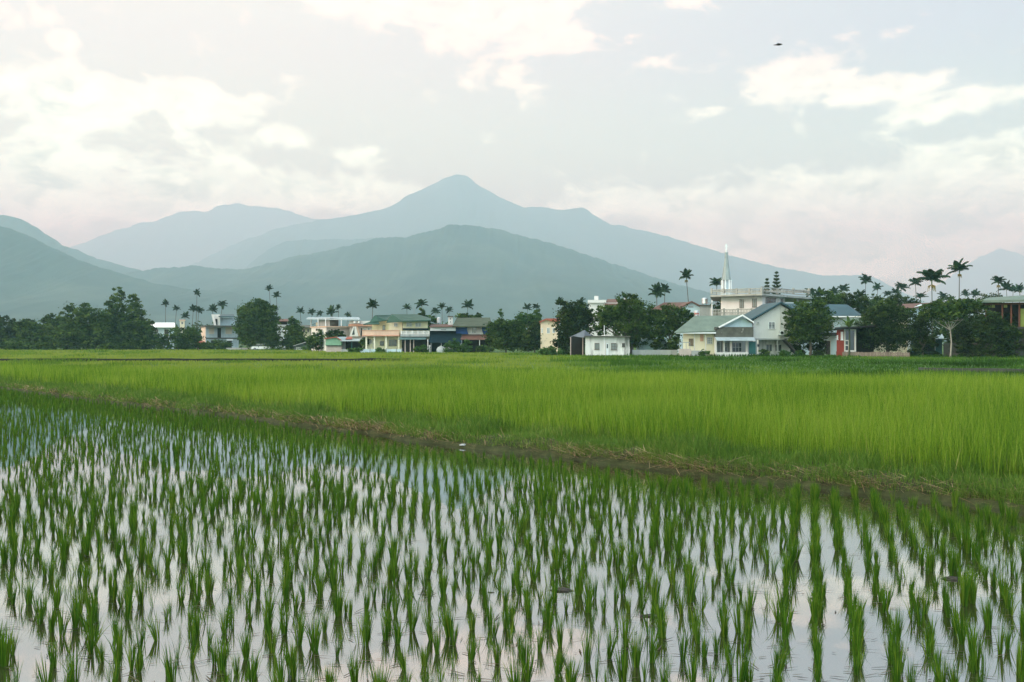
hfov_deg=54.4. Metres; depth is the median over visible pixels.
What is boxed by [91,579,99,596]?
rice seedling
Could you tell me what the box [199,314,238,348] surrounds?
corner house
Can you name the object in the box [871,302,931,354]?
blue lean house
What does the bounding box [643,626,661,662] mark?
rice seedling
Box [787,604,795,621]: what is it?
rice seedling
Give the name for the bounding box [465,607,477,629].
rice seedling
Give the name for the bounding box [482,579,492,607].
rice seedling
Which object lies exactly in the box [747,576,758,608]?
rice seedling
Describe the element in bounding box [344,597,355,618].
rice seedling
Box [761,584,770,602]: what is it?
rice seedling
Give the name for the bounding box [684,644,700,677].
rice seedling
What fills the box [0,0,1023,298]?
sky
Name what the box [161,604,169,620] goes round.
rice seedling
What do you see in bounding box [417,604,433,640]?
rice seedling
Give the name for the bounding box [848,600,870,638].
rice seedling
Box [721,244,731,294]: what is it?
church spire
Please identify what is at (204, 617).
rice seedling
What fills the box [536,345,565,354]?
shrub
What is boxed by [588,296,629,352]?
white tall house
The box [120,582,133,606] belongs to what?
rice seedling
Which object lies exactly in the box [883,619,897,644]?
rice seedling
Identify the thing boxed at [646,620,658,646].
rice seedling
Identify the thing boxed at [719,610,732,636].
rice seedling
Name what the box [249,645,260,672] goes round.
rice seedling
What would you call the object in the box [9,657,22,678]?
rice seedling
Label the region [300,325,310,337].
yellow small house
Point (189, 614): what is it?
rice seedling
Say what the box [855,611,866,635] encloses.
rice seedling
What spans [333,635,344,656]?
rice seedling
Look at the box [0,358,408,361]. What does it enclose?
ditch wall
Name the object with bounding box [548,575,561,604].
rice seedling
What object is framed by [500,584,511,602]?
rice seedling
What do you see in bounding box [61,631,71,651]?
rice seedling
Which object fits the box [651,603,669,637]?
rice seedling
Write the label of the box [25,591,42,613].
rice seedling
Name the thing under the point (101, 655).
rice seedling
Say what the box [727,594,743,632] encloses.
rice seedling
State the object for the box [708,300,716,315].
utility pole
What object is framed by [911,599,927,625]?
rice seedling
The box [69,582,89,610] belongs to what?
rice seedling
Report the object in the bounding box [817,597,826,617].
rice seedling
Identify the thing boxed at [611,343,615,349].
window
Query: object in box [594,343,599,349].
window
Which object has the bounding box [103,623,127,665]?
rice seedling
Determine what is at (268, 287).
betel palm
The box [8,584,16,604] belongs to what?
rice seedling
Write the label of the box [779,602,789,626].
rice seedling
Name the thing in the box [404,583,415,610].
rice seedling
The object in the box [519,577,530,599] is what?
rice seedling
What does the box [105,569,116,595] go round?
rice seedling
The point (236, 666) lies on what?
rice seedling
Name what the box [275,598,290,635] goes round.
rice seedling
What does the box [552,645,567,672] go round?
rice seedling
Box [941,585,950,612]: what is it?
rice seedling
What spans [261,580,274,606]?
rice seedling
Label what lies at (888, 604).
rice seedling
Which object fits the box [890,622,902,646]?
rice seedling
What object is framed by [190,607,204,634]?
rice seedling
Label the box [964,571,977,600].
rice seedling
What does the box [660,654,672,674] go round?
rice seedling
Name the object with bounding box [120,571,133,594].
rice seedling
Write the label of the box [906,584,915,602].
rice seedling
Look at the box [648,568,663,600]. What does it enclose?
rice seedling
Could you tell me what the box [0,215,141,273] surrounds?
hill
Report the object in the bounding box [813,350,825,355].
shrub
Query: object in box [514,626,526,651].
rice seedling
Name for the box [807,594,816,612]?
rice seedling
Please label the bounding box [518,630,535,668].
rice seedling
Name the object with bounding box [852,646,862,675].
rice seedling
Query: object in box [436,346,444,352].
white tarp heap
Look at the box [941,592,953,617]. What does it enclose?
rice seedling
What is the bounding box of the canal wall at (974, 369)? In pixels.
[918,367,1023,372]
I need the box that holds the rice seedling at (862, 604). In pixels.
[850,597,865,622]
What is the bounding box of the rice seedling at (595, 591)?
[590,577,598,597]
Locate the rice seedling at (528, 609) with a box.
[524,591,534,617]
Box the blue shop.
[429,324,460,351]
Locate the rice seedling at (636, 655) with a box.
[626,623,649,667]
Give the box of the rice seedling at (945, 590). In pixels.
[940,573,952,599]
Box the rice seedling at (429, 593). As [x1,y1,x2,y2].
[426,580,433,603]
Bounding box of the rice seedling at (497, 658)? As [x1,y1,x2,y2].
[487,639,505,664]
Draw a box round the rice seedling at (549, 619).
[542,599,558,629]
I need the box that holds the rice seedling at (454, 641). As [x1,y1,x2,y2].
[451,623,459,645]
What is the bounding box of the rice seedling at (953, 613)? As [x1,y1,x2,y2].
[946,594,961,623]
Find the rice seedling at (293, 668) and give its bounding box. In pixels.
[288,657,297,678]
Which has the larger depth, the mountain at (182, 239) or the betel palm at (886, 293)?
the mountain at (182, 239)
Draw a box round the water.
[0,389,1023,681]
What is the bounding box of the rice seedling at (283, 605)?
[276,590,291,617]
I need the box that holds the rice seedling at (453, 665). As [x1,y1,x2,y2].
[450,650,461,668]
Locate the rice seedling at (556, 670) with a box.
[551,646,564,675]
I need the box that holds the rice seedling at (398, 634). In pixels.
[391,615,404,643]
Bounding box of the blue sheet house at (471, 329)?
[453,317,490,351]
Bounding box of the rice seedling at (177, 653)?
[167,635,185,659]
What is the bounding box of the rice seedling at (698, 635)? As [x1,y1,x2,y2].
[690,617,703,643]
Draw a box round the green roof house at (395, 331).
[362,314,430,352]
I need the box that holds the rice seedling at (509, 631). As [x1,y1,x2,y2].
[505,611,517,639]
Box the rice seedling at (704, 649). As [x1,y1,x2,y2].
[701,633,713,657]
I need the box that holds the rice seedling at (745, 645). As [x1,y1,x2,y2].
[739,624,754,655]
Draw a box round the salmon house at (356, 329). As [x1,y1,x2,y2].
[348,321,371,346]
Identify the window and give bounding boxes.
[209,327,213,333]
[225,327,231,333]
[389,340,396,345]
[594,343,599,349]
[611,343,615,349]
[707,337,711,343]
[717,341,720,351]
[722,342,727,351]
[729,342,741,351]
[740,299,743,307]
[752,299,756,307]
[766,297,775,303]
[766,344,771,350]
[768,322,774,328]
[775,344,781,350]
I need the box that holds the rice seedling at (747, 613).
[738,589,757,621]
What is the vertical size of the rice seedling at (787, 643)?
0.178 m
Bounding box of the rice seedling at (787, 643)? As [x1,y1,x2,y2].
[781,627,790,647]
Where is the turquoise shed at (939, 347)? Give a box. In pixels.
[911,334,943,354]
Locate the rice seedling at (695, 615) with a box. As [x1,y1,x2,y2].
[684,603,703,634]
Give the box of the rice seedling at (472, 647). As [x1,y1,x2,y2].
[465,630,481,662]
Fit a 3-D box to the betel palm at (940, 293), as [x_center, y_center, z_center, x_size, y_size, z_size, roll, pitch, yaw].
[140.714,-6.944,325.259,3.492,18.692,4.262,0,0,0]
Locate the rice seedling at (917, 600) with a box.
[910,585,928,612]
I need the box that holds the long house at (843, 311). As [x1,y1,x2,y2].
[785,303,861,354]
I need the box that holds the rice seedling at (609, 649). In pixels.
[603,627,617,658]
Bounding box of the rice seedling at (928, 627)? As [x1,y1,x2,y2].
[920,622,933,642]
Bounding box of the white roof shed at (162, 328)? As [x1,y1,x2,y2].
[151,323,174,348]
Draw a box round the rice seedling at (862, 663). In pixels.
[855,644,867,668]
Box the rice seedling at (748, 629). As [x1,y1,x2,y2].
[739,615,757,639]
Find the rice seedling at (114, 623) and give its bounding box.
[110,613,119,629]
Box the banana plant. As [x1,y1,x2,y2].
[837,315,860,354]
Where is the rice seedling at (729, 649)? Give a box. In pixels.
[722,639,731,660]
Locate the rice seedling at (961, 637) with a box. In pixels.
[951,605,970,644]
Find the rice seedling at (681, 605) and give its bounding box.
[676,587,688,613]
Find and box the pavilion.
[979,295,1023,356]
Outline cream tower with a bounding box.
[179,320,184,332]
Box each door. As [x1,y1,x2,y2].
[605,342,608,354]
[825,340,830,354]
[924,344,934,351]
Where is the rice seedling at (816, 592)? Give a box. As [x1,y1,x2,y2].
[808,575,824,607]
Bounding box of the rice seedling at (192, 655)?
[186,629,199,662]
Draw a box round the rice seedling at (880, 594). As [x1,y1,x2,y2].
[877,578,890,602]
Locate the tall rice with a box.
[0,360,1023,480]
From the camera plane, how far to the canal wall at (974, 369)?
68.19 m
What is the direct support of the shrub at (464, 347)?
on the field
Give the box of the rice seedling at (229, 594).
[224,577,233,600]
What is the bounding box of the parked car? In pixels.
[251,344,269,349]
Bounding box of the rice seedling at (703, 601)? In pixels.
[697,586,713,610]
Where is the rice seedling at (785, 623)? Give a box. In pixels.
[775,603,792,638]
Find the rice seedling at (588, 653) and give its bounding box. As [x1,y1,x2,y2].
[579,627,596,662]
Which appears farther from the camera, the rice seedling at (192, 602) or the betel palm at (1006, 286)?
the betel palm at (1006, 286)
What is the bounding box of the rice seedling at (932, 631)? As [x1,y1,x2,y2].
[920,613,937,640]
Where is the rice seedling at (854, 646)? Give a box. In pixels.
[846,623,862,659]
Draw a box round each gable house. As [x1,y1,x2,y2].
[651,301,699,352]
[742,302,799,355]
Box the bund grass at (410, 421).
[0,369,1023,505]
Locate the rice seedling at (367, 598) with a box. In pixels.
[361,586,370,609]
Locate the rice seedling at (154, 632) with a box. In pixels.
[140,611,160,640]
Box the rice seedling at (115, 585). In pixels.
[111,574,124,599]
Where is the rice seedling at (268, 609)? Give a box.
[258,592,277,624]
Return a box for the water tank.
[701,298,707,304]
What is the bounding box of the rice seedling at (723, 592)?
[721,580,727,598]
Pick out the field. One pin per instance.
(503, 351)
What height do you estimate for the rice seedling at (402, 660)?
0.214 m
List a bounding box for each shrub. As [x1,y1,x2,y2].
[0,339,28,349]
[19,340,61,349]
[91,340,135,349]
[144,333,173,348]
[166,326,186,348]
[168,343,195,349]
[179,325,205,347]
[193,340,214,349]
[207,339,232,349]
[260,322,285,348]
[305,329,323,350]
[322,329,345,337]
[346,347,363,352]
[358,337,370,348]
[374,347,385,352]
[413,344,430,352]
[443,338,459,351]
[455,339,472,352]
[475,345,495,352]
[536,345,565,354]
[557,347,569,354]
[649,339,668,349]
[667,336,680,349]
[698,349,710,356]
[758,349,770,355]
[778,350,791,356]
[790,339,829,355]
[794,350,803,355]
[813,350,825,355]
[907,349,942,356]
[954,340,980,355]
[957,350,1019,357]
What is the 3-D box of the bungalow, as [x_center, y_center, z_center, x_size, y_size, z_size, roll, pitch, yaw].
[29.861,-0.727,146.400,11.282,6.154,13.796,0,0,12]
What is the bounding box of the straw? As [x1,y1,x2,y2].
[5,383,1023,506]
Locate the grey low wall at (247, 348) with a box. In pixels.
[226,348,285,349]
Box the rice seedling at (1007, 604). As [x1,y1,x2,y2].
[1002,586,1016,608]
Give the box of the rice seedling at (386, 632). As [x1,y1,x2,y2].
[379,613,391,639]
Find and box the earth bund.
[0,381,1023,511]
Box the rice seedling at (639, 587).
[634,572,644,595]
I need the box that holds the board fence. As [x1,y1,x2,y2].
[836,351,909,356]
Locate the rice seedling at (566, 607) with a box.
[563,597,568,610]
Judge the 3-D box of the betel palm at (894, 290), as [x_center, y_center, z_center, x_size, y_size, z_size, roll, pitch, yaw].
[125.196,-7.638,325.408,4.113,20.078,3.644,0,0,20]
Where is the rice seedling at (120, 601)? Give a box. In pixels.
[114,588,124,605]
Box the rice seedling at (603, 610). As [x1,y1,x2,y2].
[600,592,608,614]
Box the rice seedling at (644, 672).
[641,656,651,679]
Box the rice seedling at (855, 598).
[843,586,859,614]
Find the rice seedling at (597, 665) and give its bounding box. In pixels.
[594,655,603,678]
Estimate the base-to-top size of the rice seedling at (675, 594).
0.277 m
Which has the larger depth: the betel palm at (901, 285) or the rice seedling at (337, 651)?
the betel palm at (901, 285)
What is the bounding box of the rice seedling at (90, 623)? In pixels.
[72,602,97,635]
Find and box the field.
[0,346,1023,379]
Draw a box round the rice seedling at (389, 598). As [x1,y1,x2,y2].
[384,580,396,607]
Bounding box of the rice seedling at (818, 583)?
[807,569,823,593]
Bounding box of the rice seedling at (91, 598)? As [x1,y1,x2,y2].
[81,587,96,614]
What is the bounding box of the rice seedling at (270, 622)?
[261,607,277,634]
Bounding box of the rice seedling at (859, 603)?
[851,593,867,623]
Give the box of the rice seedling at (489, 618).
[484,599,495,627]
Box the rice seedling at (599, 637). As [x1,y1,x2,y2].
[593,630,601,647]
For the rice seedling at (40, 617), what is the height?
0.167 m
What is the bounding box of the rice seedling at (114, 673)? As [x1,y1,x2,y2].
[109,651,122,680]
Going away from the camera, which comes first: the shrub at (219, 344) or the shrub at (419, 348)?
the shrub at (419, 348)
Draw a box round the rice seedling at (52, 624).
[48,610,58,631]
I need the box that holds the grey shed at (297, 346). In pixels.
[294,342,306,349]
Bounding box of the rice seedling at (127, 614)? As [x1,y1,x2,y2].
[121,581,137,619]
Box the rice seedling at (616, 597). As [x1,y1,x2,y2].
[613,582,620,603]
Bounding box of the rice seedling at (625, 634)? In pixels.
[617,610,637,645]
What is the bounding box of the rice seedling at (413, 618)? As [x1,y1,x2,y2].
[406,596,422,630]
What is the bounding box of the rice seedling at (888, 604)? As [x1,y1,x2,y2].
[879,578,898,610]
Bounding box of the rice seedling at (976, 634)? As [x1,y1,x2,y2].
[964,619,981,651]
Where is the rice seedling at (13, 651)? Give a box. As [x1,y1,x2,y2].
[4,626,21,654]
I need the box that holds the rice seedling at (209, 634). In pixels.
[207,625,216,645]
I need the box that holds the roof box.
[447,316,452,324]
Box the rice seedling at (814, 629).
[807,619,826,651]
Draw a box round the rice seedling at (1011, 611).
[1000,588,1021,615]
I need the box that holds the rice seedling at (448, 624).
[434,595,455,637]
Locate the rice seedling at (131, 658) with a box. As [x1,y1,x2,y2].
[118,629,150,669]
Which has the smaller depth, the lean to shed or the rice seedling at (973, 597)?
the rice seedling at (973, 597)
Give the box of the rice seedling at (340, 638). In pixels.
[336,628,343,642]
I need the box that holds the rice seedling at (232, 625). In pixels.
[223,602,235,628]
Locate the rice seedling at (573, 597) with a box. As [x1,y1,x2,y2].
[568,584,580,606]
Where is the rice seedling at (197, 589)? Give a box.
[191,576,204,601]
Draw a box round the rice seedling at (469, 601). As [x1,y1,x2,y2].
[465,585,474,605]
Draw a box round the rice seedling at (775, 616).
[760,588,788,621]
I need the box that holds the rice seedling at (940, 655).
[931,645,943,668]
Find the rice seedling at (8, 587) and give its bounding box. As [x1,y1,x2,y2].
[5,580,12,596]
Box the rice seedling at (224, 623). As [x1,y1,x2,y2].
[217,603,230,633]
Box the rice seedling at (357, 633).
[352,617,360,643]
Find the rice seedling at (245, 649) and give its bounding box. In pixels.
[235,626,255,659]
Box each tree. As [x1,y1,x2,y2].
[0,315,18,348]
[2,318,43,345]
[33,313,70,349]
[48,302,123,349]
[97,286,136,344]
[114,293,149,349]
[134,319,160,349]
[231,297,285,349]
[280,316,307,349]
[418,308,425,316]
[425,315,438,330]
[454,313,473,317]
[471,312,482,317]
[482,317,526,352]
[514,309,543,351]
[515,318,542,352]
[550,299,598,349]
[590,291,660,353]
[647,303,694,341]
[710,301,720,315]
[781,298,840,355]
[809,289,845,303]
[837,290,869,314]
[850,302,915,351]
[856,294,884,322]
[868,297,916,351]
[887,291,923,303]
[905,314,940,356]
[916,297,990,355]
[931,294,968,342]
[942,314,983,350]
[966,310,1022,357]
[972,291,1004,316]
[976,311,1023,355]
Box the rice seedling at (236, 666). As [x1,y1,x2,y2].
[229,651,240,675]
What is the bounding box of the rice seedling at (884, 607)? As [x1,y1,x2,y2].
[879,586,893,612]
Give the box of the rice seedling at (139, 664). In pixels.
[131,642,144,672]
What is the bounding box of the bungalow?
[674,314,755,355]
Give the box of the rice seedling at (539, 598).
[537,585,543,603]
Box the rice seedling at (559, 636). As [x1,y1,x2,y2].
[550,614,564,646]
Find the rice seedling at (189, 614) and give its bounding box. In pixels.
[186,603,196,624]
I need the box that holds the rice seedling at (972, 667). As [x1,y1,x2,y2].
[967,650,977,673]
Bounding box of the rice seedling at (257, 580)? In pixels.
[250,570,262,598]
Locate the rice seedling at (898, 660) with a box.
[889,638,908,674]
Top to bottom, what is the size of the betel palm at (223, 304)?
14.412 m
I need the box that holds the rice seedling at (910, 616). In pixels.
[903,597,917,620]
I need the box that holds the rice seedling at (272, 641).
[265,623,278,652]
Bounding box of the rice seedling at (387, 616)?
[379,601,392,628]
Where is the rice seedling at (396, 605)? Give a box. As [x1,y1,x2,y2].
[391,588,399,616]
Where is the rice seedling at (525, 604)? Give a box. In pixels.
[522,589,532,615]
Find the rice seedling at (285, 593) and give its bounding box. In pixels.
[277,574,290,598]
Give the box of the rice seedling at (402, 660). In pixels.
[394,644,408,670]
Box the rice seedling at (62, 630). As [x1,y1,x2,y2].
[56,605,73,636]
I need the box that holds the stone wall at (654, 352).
[632,350,677,355]
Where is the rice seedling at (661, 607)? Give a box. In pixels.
[651,590,669,621]
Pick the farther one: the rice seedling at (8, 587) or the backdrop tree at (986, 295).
the backdrop tree at (986, 295)
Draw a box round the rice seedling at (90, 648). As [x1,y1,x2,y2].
[83,625,95,653]
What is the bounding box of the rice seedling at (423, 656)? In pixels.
[417,644,427,665]
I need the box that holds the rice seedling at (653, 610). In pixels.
[650,601,656,618]
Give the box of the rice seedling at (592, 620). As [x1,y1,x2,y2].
[590,602,598,625]
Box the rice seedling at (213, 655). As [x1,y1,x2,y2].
[208,633,220,663]
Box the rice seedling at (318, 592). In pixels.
[315,584,323,599]
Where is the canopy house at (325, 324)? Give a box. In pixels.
[307,317,359,350]
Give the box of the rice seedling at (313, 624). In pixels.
[300,607,322,641]
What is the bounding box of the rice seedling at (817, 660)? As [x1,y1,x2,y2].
[812,644,823,673]
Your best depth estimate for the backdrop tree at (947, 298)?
183.71 m
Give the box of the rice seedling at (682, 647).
[676,623,694,659]
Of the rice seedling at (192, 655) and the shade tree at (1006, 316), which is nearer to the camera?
the rice seedling at (192, 655)
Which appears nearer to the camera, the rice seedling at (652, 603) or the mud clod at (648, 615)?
the mud clod at (648, 615)
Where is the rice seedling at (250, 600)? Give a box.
[239,585,251,612]
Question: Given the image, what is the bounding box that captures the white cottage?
[584,336,629,355]
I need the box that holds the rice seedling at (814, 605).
[805,590,822,621]
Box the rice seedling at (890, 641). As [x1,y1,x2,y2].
[882,629,895,663]
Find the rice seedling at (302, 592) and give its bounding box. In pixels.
[298,576,306,598]
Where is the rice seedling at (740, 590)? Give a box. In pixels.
[735,579,743,597]
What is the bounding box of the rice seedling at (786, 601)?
[783,587,789,607]
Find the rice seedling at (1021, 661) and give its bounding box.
[1015,637,1023,677]
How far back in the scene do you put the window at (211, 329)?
255.49 m
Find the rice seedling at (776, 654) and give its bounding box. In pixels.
[771,636,794,674]
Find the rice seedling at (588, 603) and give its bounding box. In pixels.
[580,583,597,612]
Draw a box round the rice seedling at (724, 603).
[721,590,730,617]
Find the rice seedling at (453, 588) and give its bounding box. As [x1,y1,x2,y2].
[449,578,458,595]
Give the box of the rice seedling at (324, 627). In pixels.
[320,607,328,632]
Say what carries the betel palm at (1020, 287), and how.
on the field
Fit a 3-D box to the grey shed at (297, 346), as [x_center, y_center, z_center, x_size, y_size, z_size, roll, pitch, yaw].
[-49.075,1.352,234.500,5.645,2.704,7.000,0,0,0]
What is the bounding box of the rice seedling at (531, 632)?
[527,620,533,640]
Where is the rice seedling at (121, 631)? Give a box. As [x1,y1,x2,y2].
[109,619,126,644]
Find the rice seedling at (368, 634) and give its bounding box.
[352,610,375,645]
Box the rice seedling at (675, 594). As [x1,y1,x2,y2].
[673,573,684,600]
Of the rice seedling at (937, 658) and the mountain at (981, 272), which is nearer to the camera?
the rice seedling at (937, 658)
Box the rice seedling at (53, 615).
[46,599,58,630]
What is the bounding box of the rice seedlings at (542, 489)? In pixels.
[0,387,1023,681]
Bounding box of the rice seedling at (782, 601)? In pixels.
[774,581,786,612]
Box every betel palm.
[161,299,168,322]
[172,304,180,324]
[181,311,189,318]
[188,304,196,325]
[193,288,200,319]
[193,306,204,327]
[206,304,217,324]
[216,300,227,313]
[265,284,272,296]
[272,291,280,324]
[296,307,304,318]
[307,308,316,323]
[326,305,338,316]
[335,304,340,325]
[366,298,378,317]
[401,303,410,309]
[414,299,427,308]
[431,307,440,314]
[438,302,447,309]
[445,306,452,313]
[461,299,473,312]
[522,303,531,327]
[648,281,665,305]
[661,283,670,301]
[679,268,693,301]
[709,277,721,294]
[805,288,815,300]
[812,286,826,296]
[829,286,838,293]
[837,284,849,292]
[856,289,865,297]
[858,273,873,324]
[872,282,883,295]
[883,291,891,296]
[888,287,901,293]
[895,282,909,291]
[908,277,922,299]
[913,291,928,298]
[916,269,949,333]
[937,291,946,300]
[946,258,972,312]
[960,289,970,296]
[969,288,981,298]
[990,276,1006,302]
[997,280,1013,295]
[1013,283,1023,302]
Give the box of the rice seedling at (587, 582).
[578,573,590,597]
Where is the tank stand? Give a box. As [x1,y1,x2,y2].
[699,305,710,315]
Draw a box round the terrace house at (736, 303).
[710,287,809,353]
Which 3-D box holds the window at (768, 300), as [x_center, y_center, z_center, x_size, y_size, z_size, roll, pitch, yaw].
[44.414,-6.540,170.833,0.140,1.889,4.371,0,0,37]
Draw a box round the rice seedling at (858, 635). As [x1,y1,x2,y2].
[850,622,866,651]
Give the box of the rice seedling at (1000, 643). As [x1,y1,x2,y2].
[993,621,1007,653]
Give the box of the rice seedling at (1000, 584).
[991,565,1010,596]
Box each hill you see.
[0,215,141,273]
[0,226,339,336]
[125,224,946,340]
[244,238,372,268]
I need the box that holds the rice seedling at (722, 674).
[719,659,725,676]
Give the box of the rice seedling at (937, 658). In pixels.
[930,647,939,671]
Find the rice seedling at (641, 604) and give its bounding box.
[639,585,648,611]
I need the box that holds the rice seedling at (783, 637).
[774,626,789,649]
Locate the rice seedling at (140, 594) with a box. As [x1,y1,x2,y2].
[132,574,146,603]
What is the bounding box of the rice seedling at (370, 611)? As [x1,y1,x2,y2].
[364,605,371,625]
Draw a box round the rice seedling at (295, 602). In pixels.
[291,588,301,610]
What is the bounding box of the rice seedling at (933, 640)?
[927,630,938,652]
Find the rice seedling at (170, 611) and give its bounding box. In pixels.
[164,600,173,614]
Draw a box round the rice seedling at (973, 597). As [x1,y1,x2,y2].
[969,580,977,603]
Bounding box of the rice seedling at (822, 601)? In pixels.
[812,578,826,603]
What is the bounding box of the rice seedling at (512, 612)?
[506,593,516,619]
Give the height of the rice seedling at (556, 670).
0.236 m
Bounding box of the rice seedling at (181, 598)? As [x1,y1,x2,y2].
[175,581,185,601]
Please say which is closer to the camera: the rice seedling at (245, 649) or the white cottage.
the rice seedling at (245, 649)
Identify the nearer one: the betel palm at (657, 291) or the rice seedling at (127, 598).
the rice seedling at (127, 598)
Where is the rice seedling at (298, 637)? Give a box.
[290,608,307,645]
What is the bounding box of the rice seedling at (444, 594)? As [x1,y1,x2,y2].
[437,587,448,607]
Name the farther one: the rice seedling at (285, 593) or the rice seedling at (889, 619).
the rice seedling at (285, 593)
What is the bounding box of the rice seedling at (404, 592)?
[401,578,409,595]
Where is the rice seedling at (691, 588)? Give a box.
[685,568,702,602]
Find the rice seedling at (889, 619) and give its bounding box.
[885,605,892,621]
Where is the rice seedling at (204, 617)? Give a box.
[199,605,208,623]
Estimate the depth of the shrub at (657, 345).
147.74 m
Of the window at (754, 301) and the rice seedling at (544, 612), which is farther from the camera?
the window at (754, 301)
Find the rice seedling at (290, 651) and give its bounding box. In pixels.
[280,635,297,675]
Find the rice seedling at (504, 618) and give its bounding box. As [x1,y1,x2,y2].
[500,600,513,628]
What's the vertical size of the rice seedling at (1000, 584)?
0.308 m
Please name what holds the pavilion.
on the field
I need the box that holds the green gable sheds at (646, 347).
[636,338,665,349]
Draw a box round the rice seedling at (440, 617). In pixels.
[435,605,448,628]
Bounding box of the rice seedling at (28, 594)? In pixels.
[22,577,40,604]
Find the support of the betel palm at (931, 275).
on the field
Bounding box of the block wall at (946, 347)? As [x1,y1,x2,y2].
[943,343,976,356]
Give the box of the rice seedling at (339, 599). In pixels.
[329,580,351,616]
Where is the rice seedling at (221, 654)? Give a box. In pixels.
[211,627,234,670]
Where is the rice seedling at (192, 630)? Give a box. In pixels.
[186,618,197,639]
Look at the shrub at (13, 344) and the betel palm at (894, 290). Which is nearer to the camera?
the shrub at (13, 344)
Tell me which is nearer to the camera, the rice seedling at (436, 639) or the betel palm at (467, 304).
the rice seedling at (436, 639)
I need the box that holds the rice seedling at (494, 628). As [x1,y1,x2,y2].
[489,612,501,636]
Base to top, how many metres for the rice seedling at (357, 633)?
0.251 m
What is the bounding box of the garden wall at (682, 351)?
[679,342,705,355]
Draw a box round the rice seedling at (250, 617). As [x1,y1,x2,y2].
[246,605,254,623]
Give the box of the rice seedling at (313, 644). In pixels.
[299,616,324,653]
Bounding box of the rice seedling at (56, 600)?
[47,577,67,607]
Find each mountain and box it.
[70,203,318,270]
[192,174,972,329]
[921,248,1023,313]
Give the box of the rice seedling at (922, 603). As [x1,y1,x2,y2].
[917,583,934,613]
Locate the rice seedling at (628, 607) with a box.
[624,595,633,612]
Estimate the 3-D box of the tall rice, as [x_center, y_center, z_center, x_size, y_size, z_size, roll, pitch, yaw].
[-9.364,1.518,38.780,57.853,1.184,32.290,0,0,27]
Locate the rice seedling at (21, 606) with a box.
[16,597,25,613]
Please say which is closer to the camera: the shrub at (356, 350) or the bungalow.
the bungalow
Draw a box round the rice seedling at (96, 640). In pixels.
[86,611,108,644]
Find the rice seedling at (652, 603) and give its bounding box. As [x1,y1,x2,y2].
[649,586,657,608]
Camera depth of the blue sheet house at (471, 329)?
188.90 m
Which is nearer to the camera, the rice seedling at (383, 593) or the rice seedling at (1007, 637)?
the rice seedling at (1007, 637)
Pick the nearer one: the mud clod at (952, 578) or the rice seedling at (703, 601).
the rice seedling at (703, 601)
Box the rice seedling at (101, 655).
[94,640,106,661]
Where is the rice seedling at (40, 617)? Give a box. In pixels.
[35,606,45,624]
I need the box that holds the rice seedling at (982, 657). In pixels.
[980,648,991,665]
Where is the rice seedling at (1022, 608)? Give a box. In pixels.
[1017,600,1023,616]
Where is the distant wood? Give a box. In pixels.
[2,317,952,347]
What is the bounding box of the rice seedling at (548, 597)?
[540,584,554,610]
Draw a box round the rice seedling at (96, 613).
[89,601,100,622]
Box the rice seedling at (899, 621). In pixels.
[886,607,903,642]
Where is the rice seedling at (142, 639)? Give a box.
[134,621,146,650]
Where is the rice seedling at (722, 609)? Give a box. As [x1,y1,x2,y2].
[714,598,735,628]
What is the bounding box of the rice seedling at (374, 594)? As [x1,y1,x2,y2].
[370,580,377,599]
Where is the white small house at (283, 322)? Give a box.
[276,319,288,347]
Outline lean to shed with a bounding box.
[569,330,591,355]
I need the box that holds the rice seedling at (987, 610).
[977,595,990,624]
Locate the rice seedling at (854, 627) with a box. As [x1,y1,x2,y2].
[848,608,862,640]
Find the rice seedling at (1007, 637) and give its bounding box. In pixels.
[999,619,1020,648]
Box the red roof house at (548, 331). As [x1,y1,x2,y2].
[539,318,559,351]
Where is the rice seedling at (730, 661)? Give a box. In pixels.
[719,643,733,674]
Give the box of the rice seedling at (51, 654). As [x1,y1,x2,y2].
[46,637,59,667]
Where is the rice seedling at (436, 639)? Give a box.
[429,622,441,653]
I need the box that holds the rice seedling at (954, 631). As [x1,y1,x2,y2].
[951,612,956,635]
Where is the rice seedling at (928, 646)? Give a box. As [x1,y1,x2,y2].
[919,626,932,656]
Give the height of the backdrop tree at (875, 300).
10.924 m
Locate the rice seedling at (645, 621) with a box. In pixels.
[642,606,656,634]
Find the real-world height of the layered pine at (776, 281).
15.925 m
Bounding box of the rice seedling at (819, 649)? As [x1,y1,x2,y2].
[808,635,824,665]
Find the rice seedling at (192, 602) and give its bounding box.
[189,594,200,612]
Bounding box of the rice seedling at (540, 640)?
[535,623,551,651]
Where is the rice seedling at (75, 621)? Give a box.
[63,589,86,627]
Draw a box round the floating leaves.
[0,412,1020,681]
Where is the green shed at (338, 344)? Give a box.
[324,337,361,351]
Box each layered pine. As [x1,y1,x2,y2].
[764,278,769,293]
[772,271,780,294]
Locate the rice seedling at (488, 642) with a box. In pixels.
[484,626,492,649]
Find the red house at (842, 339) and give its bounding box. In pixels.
[835,318,875,356]
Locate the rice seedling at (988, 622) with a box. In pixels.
[982,600,993,629]
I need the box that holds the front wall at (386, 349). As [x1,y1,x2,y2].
[360,348,401,352]
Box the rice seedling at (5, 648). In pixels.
[0,622,14,666]
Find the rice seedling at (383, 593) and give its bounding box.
[380,580,386,597]
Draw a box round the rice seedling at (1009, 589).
[998,577,1012,601]
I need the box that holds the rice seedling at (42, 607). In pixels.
[34,594,48,618]
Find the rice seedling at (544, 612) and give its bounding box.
[540,604,546,620]
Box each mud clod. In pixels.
[550,587,573,591]
[641,614,656,616]
[941,576,959,580]
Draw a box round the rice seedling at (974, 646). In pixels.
[961,622,985,669]
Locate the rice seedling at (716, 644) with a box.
[711,629,722,653]
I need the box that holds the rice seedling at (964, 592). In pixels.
[958,567,973,606]
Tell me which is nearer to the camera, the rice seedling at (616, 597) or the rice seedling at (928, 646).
the rice seedling at (928, 646)

